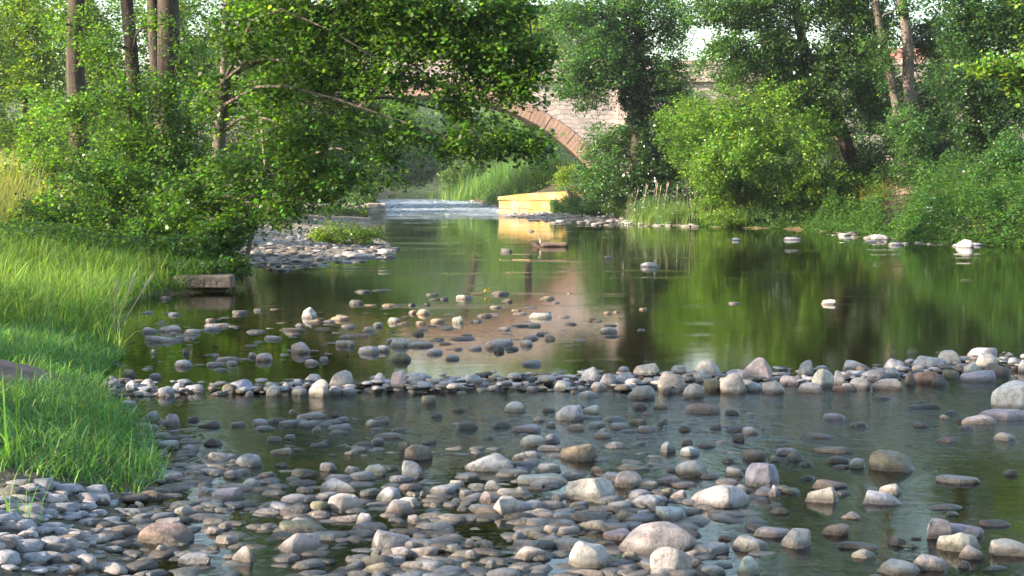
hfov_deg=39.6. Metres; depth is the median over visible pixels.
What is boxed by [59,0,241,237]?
alder tree
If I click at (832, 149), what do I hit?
hawthorn thicket
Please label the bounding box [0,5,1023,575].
ground
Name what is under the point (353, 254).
boulder
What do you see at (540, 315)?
boulder
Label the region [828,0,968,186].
twin trunk tree
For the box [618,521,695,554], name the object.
boulder
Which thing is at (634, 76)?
ivy tree
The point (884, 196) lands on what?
grass tuft
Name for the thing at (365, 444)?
stone
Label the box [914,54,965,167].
hawthorn thicket
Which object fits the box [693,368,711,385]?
stone
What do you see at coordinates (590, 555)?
stone
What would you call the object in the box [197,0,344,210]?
willow tree
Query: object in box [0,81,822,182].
woods
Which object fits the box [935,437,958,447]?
stone
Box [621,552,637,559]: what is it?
stone
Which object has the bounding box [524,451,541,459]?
stone
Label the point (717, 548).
stone
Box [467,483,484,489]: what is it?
stone
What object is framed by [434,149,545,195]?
willow tree
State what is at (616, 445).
stone
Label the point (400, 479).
stone
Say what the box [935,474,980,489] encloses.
boulder
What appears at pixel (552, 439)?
stone
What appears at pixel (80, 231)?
shade undergrowth
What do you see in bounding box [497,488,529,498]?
stone
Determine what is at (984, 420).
boulder
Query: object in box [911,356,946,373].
boulder
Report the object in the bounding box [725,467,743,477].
stone
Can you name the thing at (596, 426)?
stone
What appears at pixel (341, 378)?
stone
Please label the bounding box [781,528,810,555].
stone
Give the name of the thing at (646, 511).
stone
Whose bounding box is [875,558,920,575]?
stone
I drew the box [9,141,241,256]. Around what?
bramble bush
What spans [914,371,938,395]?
boulder
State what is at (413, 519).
stone
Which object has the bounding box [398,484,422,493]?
stone
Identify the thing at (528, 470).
stone
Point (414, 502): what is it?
stone
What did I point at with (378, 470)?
stone
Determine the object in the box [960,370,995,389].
boulder
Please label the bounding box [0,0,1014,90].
sky
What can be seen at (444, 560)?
stone
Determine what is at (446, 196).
reed bed
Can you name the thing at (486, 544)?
stone
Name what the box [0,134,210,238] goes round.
meadow grass
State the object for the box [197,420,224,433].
stone
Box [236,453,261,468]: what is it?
stone
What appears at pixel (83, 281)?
grass tuft
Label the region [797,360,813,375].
stone
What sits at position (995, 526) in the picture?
stone
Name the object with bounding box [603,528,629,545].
stone
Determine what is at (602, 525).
stone
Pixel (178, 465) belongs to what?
stone
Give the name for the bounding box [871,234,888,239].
boulder
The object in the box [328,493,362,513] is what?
stone
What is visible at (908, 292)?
water
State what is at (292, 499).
stone
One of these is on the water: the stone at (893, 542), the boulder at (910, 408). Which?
the boulder at (910, 408)
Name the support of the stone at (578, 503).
on the ground at (984, 501)
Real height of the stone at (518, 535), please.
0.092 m
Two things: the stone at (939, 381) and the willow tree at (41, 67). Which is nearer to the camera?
the stone at (939, 381)
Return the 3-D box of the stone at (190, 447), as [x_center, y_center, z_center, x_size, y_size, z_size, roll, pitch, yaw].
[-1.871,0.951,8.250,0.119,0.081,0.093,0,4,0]
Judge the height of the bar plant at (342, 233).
0.861 m
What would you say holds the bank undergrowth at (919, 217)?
on the ground at (984, 501)
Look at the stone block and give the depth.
19.92 m
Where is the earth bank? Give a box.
[867,179,926,194]
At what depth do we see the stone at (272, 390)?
10.35 m
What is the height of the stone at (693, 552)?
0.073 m
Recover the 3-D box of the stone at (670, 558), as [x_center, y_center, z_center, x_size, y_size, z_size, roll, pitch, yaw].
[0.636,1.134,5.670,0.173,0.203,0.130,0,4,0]
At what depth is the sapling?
24.85 m
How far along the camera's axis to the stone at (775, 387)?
10.49 m
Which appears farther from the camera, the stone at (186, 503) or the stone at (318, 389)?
the stone at (318, 389)
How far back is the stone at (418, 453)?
8.00 m
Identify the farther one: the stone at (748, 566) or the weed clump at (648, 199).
the weed clump at (648, 199)
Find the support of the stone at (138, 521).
on the river cobbles
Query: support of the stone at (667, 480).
on the river cobbles
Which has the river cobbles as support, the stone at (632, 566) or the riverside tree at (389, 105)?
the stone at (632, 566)
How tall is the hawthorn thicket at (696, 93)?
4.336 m
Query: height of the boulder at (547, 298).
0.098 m
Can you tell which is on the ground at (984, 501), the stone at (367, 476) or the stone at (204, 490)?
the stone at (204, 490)
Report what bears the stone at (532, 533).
on the river cobbles
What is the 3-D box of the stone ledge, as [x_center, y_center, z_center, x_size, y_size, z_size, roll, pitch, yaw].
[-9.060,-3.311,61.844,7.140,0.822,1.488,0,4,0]
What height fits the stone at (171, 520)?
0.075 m
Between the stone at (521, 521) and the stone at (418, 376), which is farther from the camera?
the stone at (418, 376)
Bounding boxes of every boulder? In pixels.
[137,523,194,547]
[141,327,161,332]
[144,336,181,347]
[159,325,181,332]
[204,323,230,327]
[278,533,320,554]
[279,520,328,532]
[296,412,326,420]
[320,478,357,493]
[329,316,348,319]
[342,251,371,257]
[358,346,379,361]
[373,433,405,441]
[406,341,433,351]
[408,380,432,394]
[456,295,471,298]
[464,453,514,473]
[492,339,512,349]
[517,473,567,486]
[528,313,551,317]
[539,296,554,299]
[556,405,585,429]
[560,444,597,467]
[566,478,614,505]
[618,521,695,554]
[625,385,654,409]
[633,363,659,378]
[640,262,658,271]
[658,372,685,405]
[684,403,720,421]
[690,485,748,509]
[694,360,720,377]
[720,372,747,407]
[724,425,748,437]
[739,358,771,398]
[800,432,833,442]
[808,479,849,491]
[811,446,855,458]
[821,300,836,303]
[842,360,863,371]
[858,490,902,515]
[869,450,915,487]
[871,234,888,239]
[872,378,902,397]
[903,405,940,413]
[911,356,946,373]
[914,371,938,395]
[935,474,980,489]
[938,350,960,373]
[955,239,973,247]
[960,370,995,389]
[961,414,995,432]
[967,348,996,363]
[976,353,997,367]
[979,409,1023,428]
[985,363,1012,386]
[990,380,1023,409]
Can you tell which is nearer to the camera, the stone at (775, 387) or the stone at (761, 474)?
the stone at (761, 474)
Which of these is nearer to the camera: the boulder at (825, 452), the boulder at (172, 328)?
the boulder at (825, 452)
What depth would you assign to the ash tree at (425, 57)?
97.80 m
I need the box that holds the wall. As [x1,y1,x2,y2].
[498,191,586,213]
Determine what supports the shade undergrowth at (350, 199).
on the ground at (984, 501)
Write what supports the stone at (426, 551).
on the ground at (984, 501)
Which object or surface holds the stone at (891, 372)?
on the river cobbles
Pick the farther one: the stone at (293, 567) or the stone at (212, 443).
the stone at (212, 443)
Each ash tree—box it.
[310,0,388,164]
[394,6,491,176]
[484,0,578,165]
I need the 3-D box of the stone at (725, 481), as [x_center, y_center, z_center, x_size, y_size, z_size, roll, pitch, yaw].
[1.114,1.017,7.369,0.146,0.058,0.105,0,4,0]
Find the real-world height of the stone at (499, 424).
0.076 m
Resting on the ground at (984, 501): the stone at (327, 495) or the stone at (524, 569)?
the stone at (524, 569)
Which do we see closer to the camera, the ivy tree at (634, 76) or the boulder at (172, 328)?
the boulder at (172, 328)
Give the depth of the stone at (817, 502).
6.92 m
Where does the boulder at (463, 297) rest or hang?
on the water
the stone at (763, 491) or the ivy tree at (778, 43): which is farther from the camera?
the ivy tree at (778, 43)
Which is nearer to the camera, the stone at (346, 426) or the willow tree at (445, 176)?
the stone at (346, 426)
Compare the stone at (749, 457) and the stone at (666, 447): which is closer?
the stone at (749, 457)
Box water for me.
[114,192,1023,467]
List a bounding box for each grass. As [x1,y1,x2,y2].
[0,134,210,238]
[0,220,249,343]
[0,302,182,492]
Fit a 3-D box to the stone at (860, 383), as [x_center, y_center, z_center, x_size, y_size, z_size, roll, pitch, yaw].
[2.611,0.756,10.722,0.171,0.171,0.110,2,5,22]
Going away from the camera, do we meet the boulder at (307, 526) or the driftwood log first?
the boulder at (307, 526)
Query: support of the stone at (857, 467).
in the water
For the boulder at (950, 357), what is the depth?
12.06 m
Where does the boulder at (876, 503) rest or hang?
on the ground at (984, 501)
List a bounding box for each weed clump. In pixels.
[563,198,600,217]
[592,198,626,217]
[627,195,669,215]
[686,192,727,222]
[692,206,764,227]
[715,170,777,225]
[732,194,813,227]
[785,186,842,225]
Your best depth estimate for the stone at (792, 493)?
7.12 m
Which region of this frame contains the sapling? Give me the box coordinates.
[232,65,304,267]
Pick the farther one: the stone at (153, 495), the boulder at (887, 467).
the boulder at (887, 467)
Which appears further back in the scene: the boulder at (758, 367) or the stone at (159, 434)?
the boulder at (758, 367)
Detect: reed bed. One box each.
[426,154,567,203]
[430,160,509,199]
[472,141,584,207]
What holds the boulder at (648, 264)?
on the water
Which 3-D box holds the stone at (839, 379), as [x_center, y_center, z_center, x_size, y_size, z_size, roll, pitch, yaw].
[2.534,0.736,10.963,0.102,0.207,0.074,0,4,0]
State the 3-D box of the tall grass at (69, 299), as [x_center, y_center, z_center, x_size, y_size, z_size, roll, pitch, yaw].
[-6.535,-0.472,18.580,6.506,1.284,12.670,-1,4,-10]
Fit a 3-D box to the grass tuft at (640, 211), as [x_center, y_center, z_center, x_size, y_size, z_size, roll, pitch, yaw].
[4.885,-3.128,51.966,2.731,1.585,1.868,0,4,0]
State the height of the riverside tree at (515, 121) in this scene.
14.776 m
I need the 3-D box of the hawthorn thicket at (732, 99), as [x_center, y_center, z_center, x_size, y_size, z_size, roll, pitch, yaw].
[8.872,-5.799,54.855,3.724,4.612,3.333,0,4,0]
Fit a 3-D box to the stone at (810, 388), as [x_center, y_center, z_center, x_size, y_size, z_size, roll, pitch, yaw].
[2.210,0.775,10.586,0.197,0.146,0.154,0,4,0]
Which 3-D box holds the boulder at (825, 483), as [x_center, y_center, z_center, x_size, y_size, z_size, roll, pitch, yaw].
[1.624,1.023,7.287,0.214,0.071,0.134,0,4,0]
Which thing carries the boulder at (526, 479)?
on the ground at (984, 501)
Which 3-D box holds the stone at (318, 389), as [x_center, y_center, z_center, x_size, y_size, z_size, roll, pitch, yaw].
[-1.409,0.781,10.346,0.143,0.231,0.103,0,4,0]
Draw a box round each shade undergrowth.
[0,219,217,263]
[207,180,378,216]
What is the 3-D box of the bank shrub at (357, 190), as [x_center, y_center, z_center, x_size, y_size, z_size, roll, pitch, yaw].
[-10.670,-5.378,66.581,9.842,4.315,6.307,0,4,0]
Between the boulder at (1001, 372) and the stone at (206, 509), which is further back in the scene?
the boulder at (1001, 372)
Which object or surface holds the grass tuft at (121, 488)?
on the ground at (984, 501)
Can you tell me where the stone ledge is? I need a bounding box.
[267,203,386,218]
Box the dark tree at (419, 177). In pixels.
[337,121,457,196]
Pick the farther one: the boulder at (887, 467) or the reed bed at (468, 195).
the reed bed at (468, 195)
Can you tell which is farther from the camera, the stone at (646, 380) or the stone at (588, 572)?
the stone at (646, 380)
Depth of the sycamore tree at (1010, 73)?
30.15 m
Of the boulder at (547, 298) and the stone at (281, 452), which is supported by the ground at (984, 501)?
the stone at (281, 452)
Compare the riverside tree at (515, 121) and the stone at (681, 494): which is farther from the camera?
the riverside tree at (515, 121)
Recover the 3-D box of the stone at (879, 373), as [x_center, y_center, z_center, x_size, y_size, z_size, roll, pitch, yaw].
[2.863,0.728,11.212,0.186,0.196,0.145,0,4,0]
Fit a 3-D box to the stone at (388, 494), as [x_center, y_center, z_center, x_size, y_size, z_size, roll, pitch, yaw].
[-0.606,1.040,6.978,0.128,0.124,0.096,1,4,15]
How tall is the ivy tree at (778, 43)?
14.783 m
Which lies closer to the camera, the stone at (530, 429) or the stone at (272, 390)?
the stone at (530, 429)
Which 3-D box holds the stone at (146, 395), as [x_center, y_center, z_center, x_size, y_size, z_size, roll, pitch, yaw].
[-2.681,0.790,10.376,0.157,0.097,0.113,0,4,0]
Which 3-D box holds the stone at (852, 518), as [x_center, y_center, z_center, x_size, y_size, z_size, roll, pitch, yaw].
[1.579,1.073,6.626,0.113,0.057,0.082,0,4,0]
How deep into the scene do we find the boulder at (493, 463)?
7.68 m
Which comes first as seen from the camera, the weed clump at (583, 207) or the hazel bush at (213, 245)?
the hazel bush at (213, 245)
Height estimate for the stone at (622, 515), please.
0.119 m
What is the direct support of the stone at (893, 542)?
on the river cobbles
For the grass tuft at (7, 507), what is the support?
on the ground at (984, 501)
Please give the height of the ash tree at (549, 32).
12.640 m
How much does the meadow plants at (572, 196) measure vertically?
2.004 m
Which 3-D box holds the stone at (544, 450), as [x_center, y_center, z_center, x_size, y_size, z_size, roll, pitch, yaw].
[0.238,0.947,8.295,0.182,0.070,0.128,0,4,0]
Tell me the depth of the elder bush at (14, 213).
26.68 m
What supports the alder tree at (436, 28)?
on the ground at (984, 501)
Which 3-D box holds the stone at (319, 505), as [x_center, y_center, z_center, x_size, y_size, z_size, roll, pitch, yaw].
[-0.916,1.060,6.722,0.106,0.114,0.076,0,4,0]
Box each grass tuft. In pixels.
[0,243,51,292]
[0,346,24,466]
[0,445,65,521]
[23,242,83,290]
[60,263,113,297]
[68,443,181,492]
[81,271,154,357]
[600,182,711,225]
[621,181,681,222]
[840,169,905,202]
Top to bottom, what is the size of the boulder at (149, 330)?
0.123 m
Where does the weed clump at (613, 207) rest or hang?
on the river cobbles
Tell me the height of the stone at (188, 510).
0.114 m
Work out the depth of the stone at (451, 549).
6.00 m
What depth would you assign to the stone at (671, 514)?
6.54 m
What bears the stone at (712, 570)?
on the ground at (984, 501)
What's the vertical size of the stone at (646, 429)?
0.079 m
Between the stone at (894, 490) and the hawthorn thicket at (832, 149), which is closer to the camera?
the stone at (894, 490)
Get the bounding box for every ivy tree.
[530,0,708,219]
[663,0,920,186]
[910,0,1023,182]
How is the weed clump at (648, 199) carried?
on the ground at (984, 501)
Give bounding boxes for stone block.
[173,274,234,291]
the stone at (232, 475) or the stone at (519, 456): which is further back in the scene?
the stone at (519, 456)
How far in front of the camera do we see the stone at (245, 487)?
7.21 m
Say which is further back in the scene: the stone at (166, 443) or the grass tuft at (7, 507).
the stone at (166, 443)
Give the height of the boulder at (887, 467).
0.214 m
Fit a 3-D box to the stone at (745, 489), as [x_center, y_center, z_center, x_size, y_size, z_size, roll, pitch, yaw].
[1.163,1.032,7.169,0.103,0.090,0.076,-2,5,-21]
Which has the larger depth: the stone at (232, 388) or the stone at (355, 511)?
the stone at (232, 388)
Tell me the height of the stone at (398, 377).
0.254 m
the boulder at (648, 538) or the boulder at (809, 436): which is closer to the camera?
the boulder at (648, 538)
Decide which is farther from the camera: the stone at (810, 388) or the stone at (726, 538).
the stone at (810, 388)
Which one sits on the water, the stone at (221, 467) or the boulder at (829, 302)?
the boulder at (829, 302)
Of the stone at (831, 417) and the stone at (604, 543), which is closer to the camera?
the stone at (604, 543)
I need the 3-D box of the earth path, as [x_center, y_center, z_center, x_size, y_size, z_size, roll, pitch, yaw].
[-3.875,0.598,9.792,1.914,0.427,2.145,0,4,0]
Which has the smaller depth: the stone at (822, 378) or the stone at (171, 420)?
the stone at (171, 420)
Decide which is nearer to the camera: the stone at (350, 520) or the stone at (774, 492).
the stone at (350, 520)
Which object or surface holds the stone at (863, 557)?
on the ground at (984, 501)
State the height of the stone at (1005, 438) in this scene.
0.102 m
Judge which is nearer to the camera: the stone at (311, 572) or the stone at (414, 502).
the stone at (311, 572)
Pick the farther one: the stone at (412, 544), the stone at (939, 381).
the stone at (939, 381)
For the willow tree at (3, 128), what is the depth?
45.52 m
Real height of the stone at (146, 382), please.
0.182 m
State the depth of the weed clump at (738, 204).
47.55 m
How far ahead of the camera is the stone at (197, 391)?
10.51 m
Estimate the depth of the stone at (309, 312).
16.26 m
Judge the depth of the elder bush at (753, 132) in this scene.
45.98 m
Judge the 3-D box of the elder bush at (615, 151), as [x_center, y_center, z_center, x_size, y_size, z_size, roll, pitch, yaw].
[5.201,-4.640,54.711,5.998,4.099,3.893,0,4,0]
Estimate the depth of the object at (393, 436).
8.66 m
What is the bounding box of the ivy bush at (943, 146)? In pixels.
[859,89,970,192]
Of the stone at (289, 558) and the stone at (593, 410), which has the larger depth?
the stone at (593, 410)
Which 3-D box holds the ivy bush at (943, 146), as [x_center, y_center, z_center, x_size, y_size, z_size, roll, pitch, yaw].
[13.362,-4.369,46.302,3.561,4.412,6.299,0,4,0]
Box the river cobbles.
[0,179,1023,575]
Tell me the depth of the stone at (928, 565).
5.71 m
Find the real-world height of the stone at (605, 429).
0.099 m
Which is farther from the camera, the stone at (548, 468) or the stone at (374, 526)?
the stone at (548, 468)
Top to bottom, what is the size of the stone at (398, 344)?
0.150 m
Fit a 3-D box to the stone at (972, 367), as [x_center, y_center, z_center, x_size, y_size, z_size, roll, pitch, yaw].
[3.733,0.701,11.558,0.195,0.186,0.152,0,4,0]
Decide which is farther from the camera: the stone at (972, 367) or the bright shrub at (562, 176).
the bright shrub at (562, 176)
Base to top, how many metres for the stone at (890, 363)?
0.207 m
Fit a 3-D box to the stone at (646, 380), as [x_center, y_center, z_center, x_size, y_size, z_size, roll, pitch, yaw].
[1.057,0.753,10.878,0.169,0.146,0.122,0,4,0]
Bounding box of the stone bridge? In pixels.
[181,60,1023,176]
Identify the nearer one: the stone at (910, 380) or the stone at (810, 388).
the stone at (810, 388)
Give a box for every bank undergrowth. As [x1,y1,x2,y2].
[472,158,583,202]
[549,162,885,220]
[692,142,1023,246]
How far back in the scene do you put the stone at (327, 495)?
6.99 m
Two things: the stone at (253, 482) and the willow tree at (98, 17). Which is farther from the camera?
the willow tree at (98, 17)
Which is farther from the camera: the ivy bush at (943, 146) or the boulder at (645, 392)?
the ivy bush at (943, 146)
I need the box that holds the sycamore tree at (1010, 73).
[945,0,1023,111]
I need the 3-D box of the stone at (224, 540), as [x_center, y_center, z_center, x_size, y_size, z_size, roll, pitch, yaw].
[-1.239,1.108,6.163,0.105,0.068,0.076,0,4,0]
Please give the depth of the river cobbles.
7.16 m
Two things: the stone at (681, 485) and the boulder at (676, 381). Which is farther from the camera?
the boulder at (676, 381)
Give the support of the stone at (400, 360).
in the water
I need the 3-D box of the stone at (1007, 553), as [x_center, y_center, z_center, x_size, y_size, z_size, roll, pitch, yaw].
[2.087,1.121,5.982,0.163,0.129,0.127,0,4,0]
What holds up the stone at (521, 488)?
on the ground at (984, 501)
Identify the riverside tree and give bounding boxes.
[232,11,428,182]
[353,49,456,192]
[463,107,570,168]
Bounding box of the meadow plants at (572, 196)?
[551,183,654,216]
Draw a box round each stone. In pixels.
[107,376,120,388]
[125,380,138,400]
[127,518,145,525]
[134,389,155,402]
[141,379,154,392]
[142,490,163,504]
[147,411,159,422]
[155,432,171,439]
[155,517,180,522]
[157,386,174,406]
[157,440,178,451]
[162,470,183,473]
[165,413,180,427]
[169,501,196,507]
[172,462,191,467]
[174,505,193,515]
[178,552,210,566]
[180,444,198,453]
[184,384,206,401]
[189,513,217,522]
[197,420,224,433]
[198,486,214,496]
[202,438,222,449]
[203,507,215,511]
[204,526,222,537]
[206,464,225,470]
[208,452,234,459]
[212,487,243,500]
[215,535,237,549]
[218,483,253,490]
[222,383,239,403]
[223,470,243,481]
[231,379,254,402]
[232,546,254,563]
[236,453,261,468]
[243,478,260,486]
[258,471,278,477]
[261,489,285,499]
[266,384,279,405]
[270,448,292,458]
[271,553,299,565]
[279,419,299,429]
[280,493,312,504]
[291,342,309,363]
[291,469,316,479]
[291,562,303,570]
[292,517,313,521]
[297,421,319,430]
[298,570,325,574]
[301,307,316,317]
[305,374,320,394]
[309,379,327,410]
[310,501,328,510]
[315,531,338,544]
[316,492,338,501]
[320,462,337,474]
[328,423,351,433]
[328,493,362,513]
[329,370,352,403]
[330,515,358,525]
[345,507,369,514]
[345,529,374,536]
[349,471,375,482]
[351,522,387,532]
[352,441,372,448]
[356,512,370,523]
[360,488,379,499]
[363,562,392,574]
[364,464,386,480]
[370,529,409,547]
[371,373,385,396]
[376,487,400,502]
[385,499,414,515]
[387,475,414,483]
[389,338,407,351]
[389,352,410,369]
[391,370,407,403]
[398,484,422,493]
[399,497,420,508]
[402,460,423,482]
[404,444,432,463]
[405,541,417,547]
[407,515,421,523]
[409,372,429,380]
[409,546,438,557]
[413,533,429,538]
[421,556,456,565]
[430,537,452,541]
[444,544,461,554]
[452,316,463,322]
[453,472,482,483]
[455,421,477,435]
[463,374,481,390]
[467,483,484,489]
[478,491,495,502]
[480,540,493,548]
[484,480,502,490]
[490,421,511,432]
[493,495,525,514]
[495,469,528,481]
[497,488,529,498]
[504,401,525,418]
[512,424,540,434]
[512,452,525,459]
[512,531,527,540]
[513,517,527,527]
[513,540,539,548]
[513,566,528,572]
[514,546,544,562]
[515,467,530,472]
[516,487,530,493]
[519,435,544,451]
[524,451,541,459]
[529,531,541,536]
[532,511,553,517]
[535,463,562,474]
[537,445,562,455]
[541,500,563,508]
[543,525,558,534]
[544,433,559,444]
[554,381,570,399]
[566,424,585,436]
[568,541,612,569]
[569,500,588,507]
[572,569,603,575]
[578,390,599,405]
[578,520,610,533]
[581,367,599,388]
[582,405,600,415]
[585,422,604,433]
[590,382,608,399]
[596,541,614,545]
[597,427,610,433]
[600,373,616,399]
[602,416,626,425]
[603,442,627,452]
[603,472,617,479]
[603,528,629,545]
[608,422,629,435]
[614,463,643,473]
[614,470,641,488]
[616,372,633,395]
[616,510,633,521]
[619,564,639,569]
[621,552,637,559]
[629,418,646,429]
[637,426,657,437]
[637,509,650,513]
[639,480,657,489]
[641,378,657,393]
[650,547,692,569]
[655,506,686,522]
[656,476,679,486]
[660,441,675,458]
[669,490,686,499]
[671,365,686,383]
[672,482,696,489]
[675,460,707,481]
[680,446,699,461]
[681,384,704,407]
[685,550,702,555]
[691,542,728,556]
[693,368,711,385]
[696,564,726,575]
[703,378,719,404]
[714,478,739,485]
[718,535,737,541]
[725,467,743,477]
[730,534,767,557]
[737,484,752,493]
[738,556,759,575]
[741,450,765,467]
[745,463,778,487]
[745,523,766,532]
[747,383,760,400]
[754,486,779,499]
[755,526,789,544]
[761,380,785,405]
[768,507,789,520]
[769,485,778,497]
[775,448,795,462]
[779,375,801,394]
[780,488,799,499]
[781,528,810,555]
[785,451,804,468]
[796,382,822,401]
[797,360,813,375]
[803,487,837,515]
[812,368,834,401]
[822,413,847,425]
[822,523,849,542]
[825,456,850,468]
[832,386,857,396]
[834,370,845,385]
[837,541,879,554]
[839,511,862,524]
[848,371,864,381]
[849,377,869,398]
[849,458,865,476]
[851,549,875,565]
[864,368,887,392]
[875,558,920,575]
[879,484,902,501]
[883,358,904,378]
[886,367,900,378]
[887,536,906,552]
[903,372,916,395]
[913,554,949,575]
[925,518,952,553]
[930,377,949,392]
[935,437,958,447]
[936,532,981,569]
[942,369,959,386]
[950,523,983,542]
[958,545,984,572]
[961,363,979,373]
[979,519,1010,532]
[987,538,1023,570]
[993,432,1015,447]
[1006,357,1019,377]
[1018,361,1023,380]
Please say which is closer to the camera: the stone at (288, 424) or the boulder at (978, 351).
the stone at (288, 424)
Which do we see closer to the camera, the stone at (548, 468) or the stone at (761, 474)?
the stone at (761, 474)
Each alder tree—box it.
[0,0,122,199]
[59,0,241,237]
[65,0,195,235]
[141,0,565,260]
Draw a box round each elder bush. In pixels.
[0,182,156,234]
[569,120,694,214]
[659,69,861,220]
[757,154,874,212]
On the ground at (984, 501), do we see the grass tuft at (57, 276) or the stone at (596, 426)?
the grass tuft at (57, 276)
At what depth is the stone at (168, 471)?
7.53 m
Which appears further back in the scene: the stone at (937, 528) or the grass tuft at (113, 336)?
the grass tuft at (113, 336)
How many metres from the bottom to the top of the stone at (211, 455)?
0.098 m
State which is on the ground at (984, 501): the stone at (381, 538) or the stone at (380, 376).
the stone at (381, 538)
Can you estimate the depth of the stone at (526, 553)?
5.88 m
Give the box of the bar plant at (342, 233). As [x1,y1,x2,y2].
[302,216,388,245]
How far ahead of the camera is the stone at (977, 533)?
6.26 m
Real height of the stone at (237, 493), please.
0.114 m
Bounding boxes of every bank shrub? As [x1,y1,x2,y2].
[229,140,390,203]
[268,202,356,215]
[962,122,1023,194]
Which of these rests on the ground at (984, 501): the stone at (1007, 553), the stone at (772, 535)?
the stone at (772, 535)
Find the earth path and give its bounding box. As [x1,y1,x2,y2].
[0,359,86,394]
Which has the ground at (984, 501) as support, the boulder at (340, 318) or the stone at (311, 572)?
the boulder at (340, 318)
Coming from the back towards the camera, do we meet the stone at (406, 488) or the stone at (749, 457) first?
the stone at (749, 457)
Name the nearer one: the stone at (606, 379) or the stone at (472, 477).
the stone at (472, 477)
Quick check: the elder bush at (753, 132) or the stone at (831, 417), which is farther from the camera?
the elder bush at (753, 132)
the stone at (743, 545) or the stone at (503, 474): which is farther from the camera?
the stone at (503, 474)
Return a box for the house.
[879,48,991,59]
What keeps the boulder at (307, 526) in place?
on the ground at (984, 501)
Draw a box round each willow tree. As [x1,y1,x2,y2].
[0,0,40,162]
[0,0,115,164]
[33,0,196,172]
[106,0,271,182]
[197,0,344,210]
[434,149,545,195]
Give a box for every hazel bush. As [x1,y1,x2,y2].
[90,219,263,282]
[644,96,769,224]
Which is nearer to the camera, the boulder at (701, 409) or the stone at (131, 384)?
the boulder at (701, 409)
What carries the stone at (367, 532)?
on the river cobbles
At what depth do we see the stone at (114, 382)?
10.62 m
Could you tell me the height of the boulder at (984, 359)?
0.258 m
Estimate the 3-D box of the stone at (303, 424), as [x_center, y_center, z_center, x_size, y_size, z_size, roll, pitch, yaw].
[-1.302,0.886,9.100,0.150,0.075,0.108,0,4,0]
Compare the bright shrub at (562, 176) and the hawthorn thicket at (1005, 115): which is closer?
the hawthorn thicket at (1005, 115)
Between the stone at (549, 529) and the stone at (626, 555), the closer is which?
the stone at (626, 555)
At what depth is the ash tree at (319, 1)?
90.54 m
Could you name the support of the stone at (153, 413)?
on the ground at (984, 501)
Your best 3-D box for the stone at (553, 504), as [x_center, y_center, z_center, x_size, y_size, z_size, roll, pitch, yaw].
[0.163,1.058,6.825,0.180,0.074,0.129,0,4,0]
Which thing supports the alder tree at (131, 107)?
on the ground at (984, 501)
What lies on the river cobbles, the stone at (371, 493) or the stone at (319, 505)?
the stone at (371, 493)
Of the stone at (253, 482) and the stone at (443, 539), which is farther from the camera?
the stone at (253, 482)
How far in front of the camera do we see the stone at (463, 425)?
9.00 m
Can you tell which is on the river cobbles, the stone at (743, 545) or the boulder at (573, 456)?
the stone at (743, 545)
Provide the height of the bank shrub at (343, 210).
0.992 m
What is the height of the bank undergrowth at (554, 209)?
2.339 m
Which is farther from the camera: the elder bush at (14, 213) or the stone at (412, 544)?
the elder bush at (14, 213)
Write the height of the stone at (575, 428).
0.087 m
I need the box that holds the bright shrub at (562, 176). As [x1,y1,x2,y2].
[547,162,583,188]
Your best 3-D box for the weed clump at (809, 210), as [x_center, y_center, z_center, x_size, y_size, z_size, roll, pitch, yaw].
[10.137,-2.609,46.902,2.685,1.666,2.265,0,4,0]
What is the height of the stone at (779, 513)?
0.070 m
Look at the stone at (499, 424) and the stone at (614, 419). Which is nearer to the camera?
the stone at (499, 424)
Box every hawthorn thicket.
[672,85,718,183]
[703,79,792,181]
[760,44,848,171]
[824,56,913,174]
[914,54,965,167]
[957,55,1023,148]
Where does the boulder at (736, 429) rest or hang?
on the water
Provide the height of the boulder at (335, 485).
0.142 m
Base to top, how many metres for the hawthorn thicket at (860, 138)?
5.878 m
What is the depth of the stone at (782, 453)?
8.12 m
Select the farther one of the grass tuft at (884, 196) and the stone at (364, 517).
the grass tuft at (884, 196)
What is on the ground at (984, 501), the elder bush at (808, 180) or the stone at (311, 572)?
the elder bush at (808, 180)
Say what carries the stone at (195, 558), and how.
on the river cobbles
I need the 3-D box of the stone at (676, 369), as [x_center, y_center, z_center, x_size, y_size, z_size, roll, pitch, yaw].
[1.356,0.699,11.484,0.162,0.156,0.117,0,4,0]
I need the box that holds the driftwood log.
[529,235,568,246]
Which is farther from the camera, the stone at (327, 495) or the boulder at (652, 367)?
the boulder at (652, 367)
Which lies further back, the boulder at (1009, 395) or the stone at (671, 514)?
the boulder at (1009, 395)
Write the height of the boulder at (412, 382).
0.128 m
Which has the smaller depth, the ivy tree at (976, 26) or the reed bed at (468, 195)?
the ivy tree at (976, 26)
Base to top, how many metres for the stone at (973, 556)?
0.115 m
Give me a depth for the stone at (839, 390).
10.59 m
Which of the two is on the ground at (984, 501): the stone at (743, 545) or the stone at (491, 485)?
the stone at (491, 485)
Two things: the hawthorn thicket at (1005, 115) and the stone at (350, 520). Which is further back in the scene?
the hawthorn thicket at (1005, 115)
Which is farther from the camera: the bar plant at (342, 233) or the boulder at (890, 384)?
the bar plant at (342, 233)
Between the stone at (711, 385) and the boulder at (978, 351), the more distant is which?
the boulder at (978, 351)
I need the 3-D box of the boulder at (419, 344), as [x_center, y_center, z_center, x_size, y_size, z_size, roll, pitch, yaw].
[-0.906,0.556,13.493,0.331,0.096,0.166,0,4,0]
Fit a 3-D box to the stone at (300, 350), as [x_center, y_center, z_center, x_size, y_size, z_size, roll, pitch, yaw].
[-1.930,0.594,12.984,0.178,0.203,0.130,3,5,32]
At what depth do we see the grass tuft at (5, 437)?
7.06 m

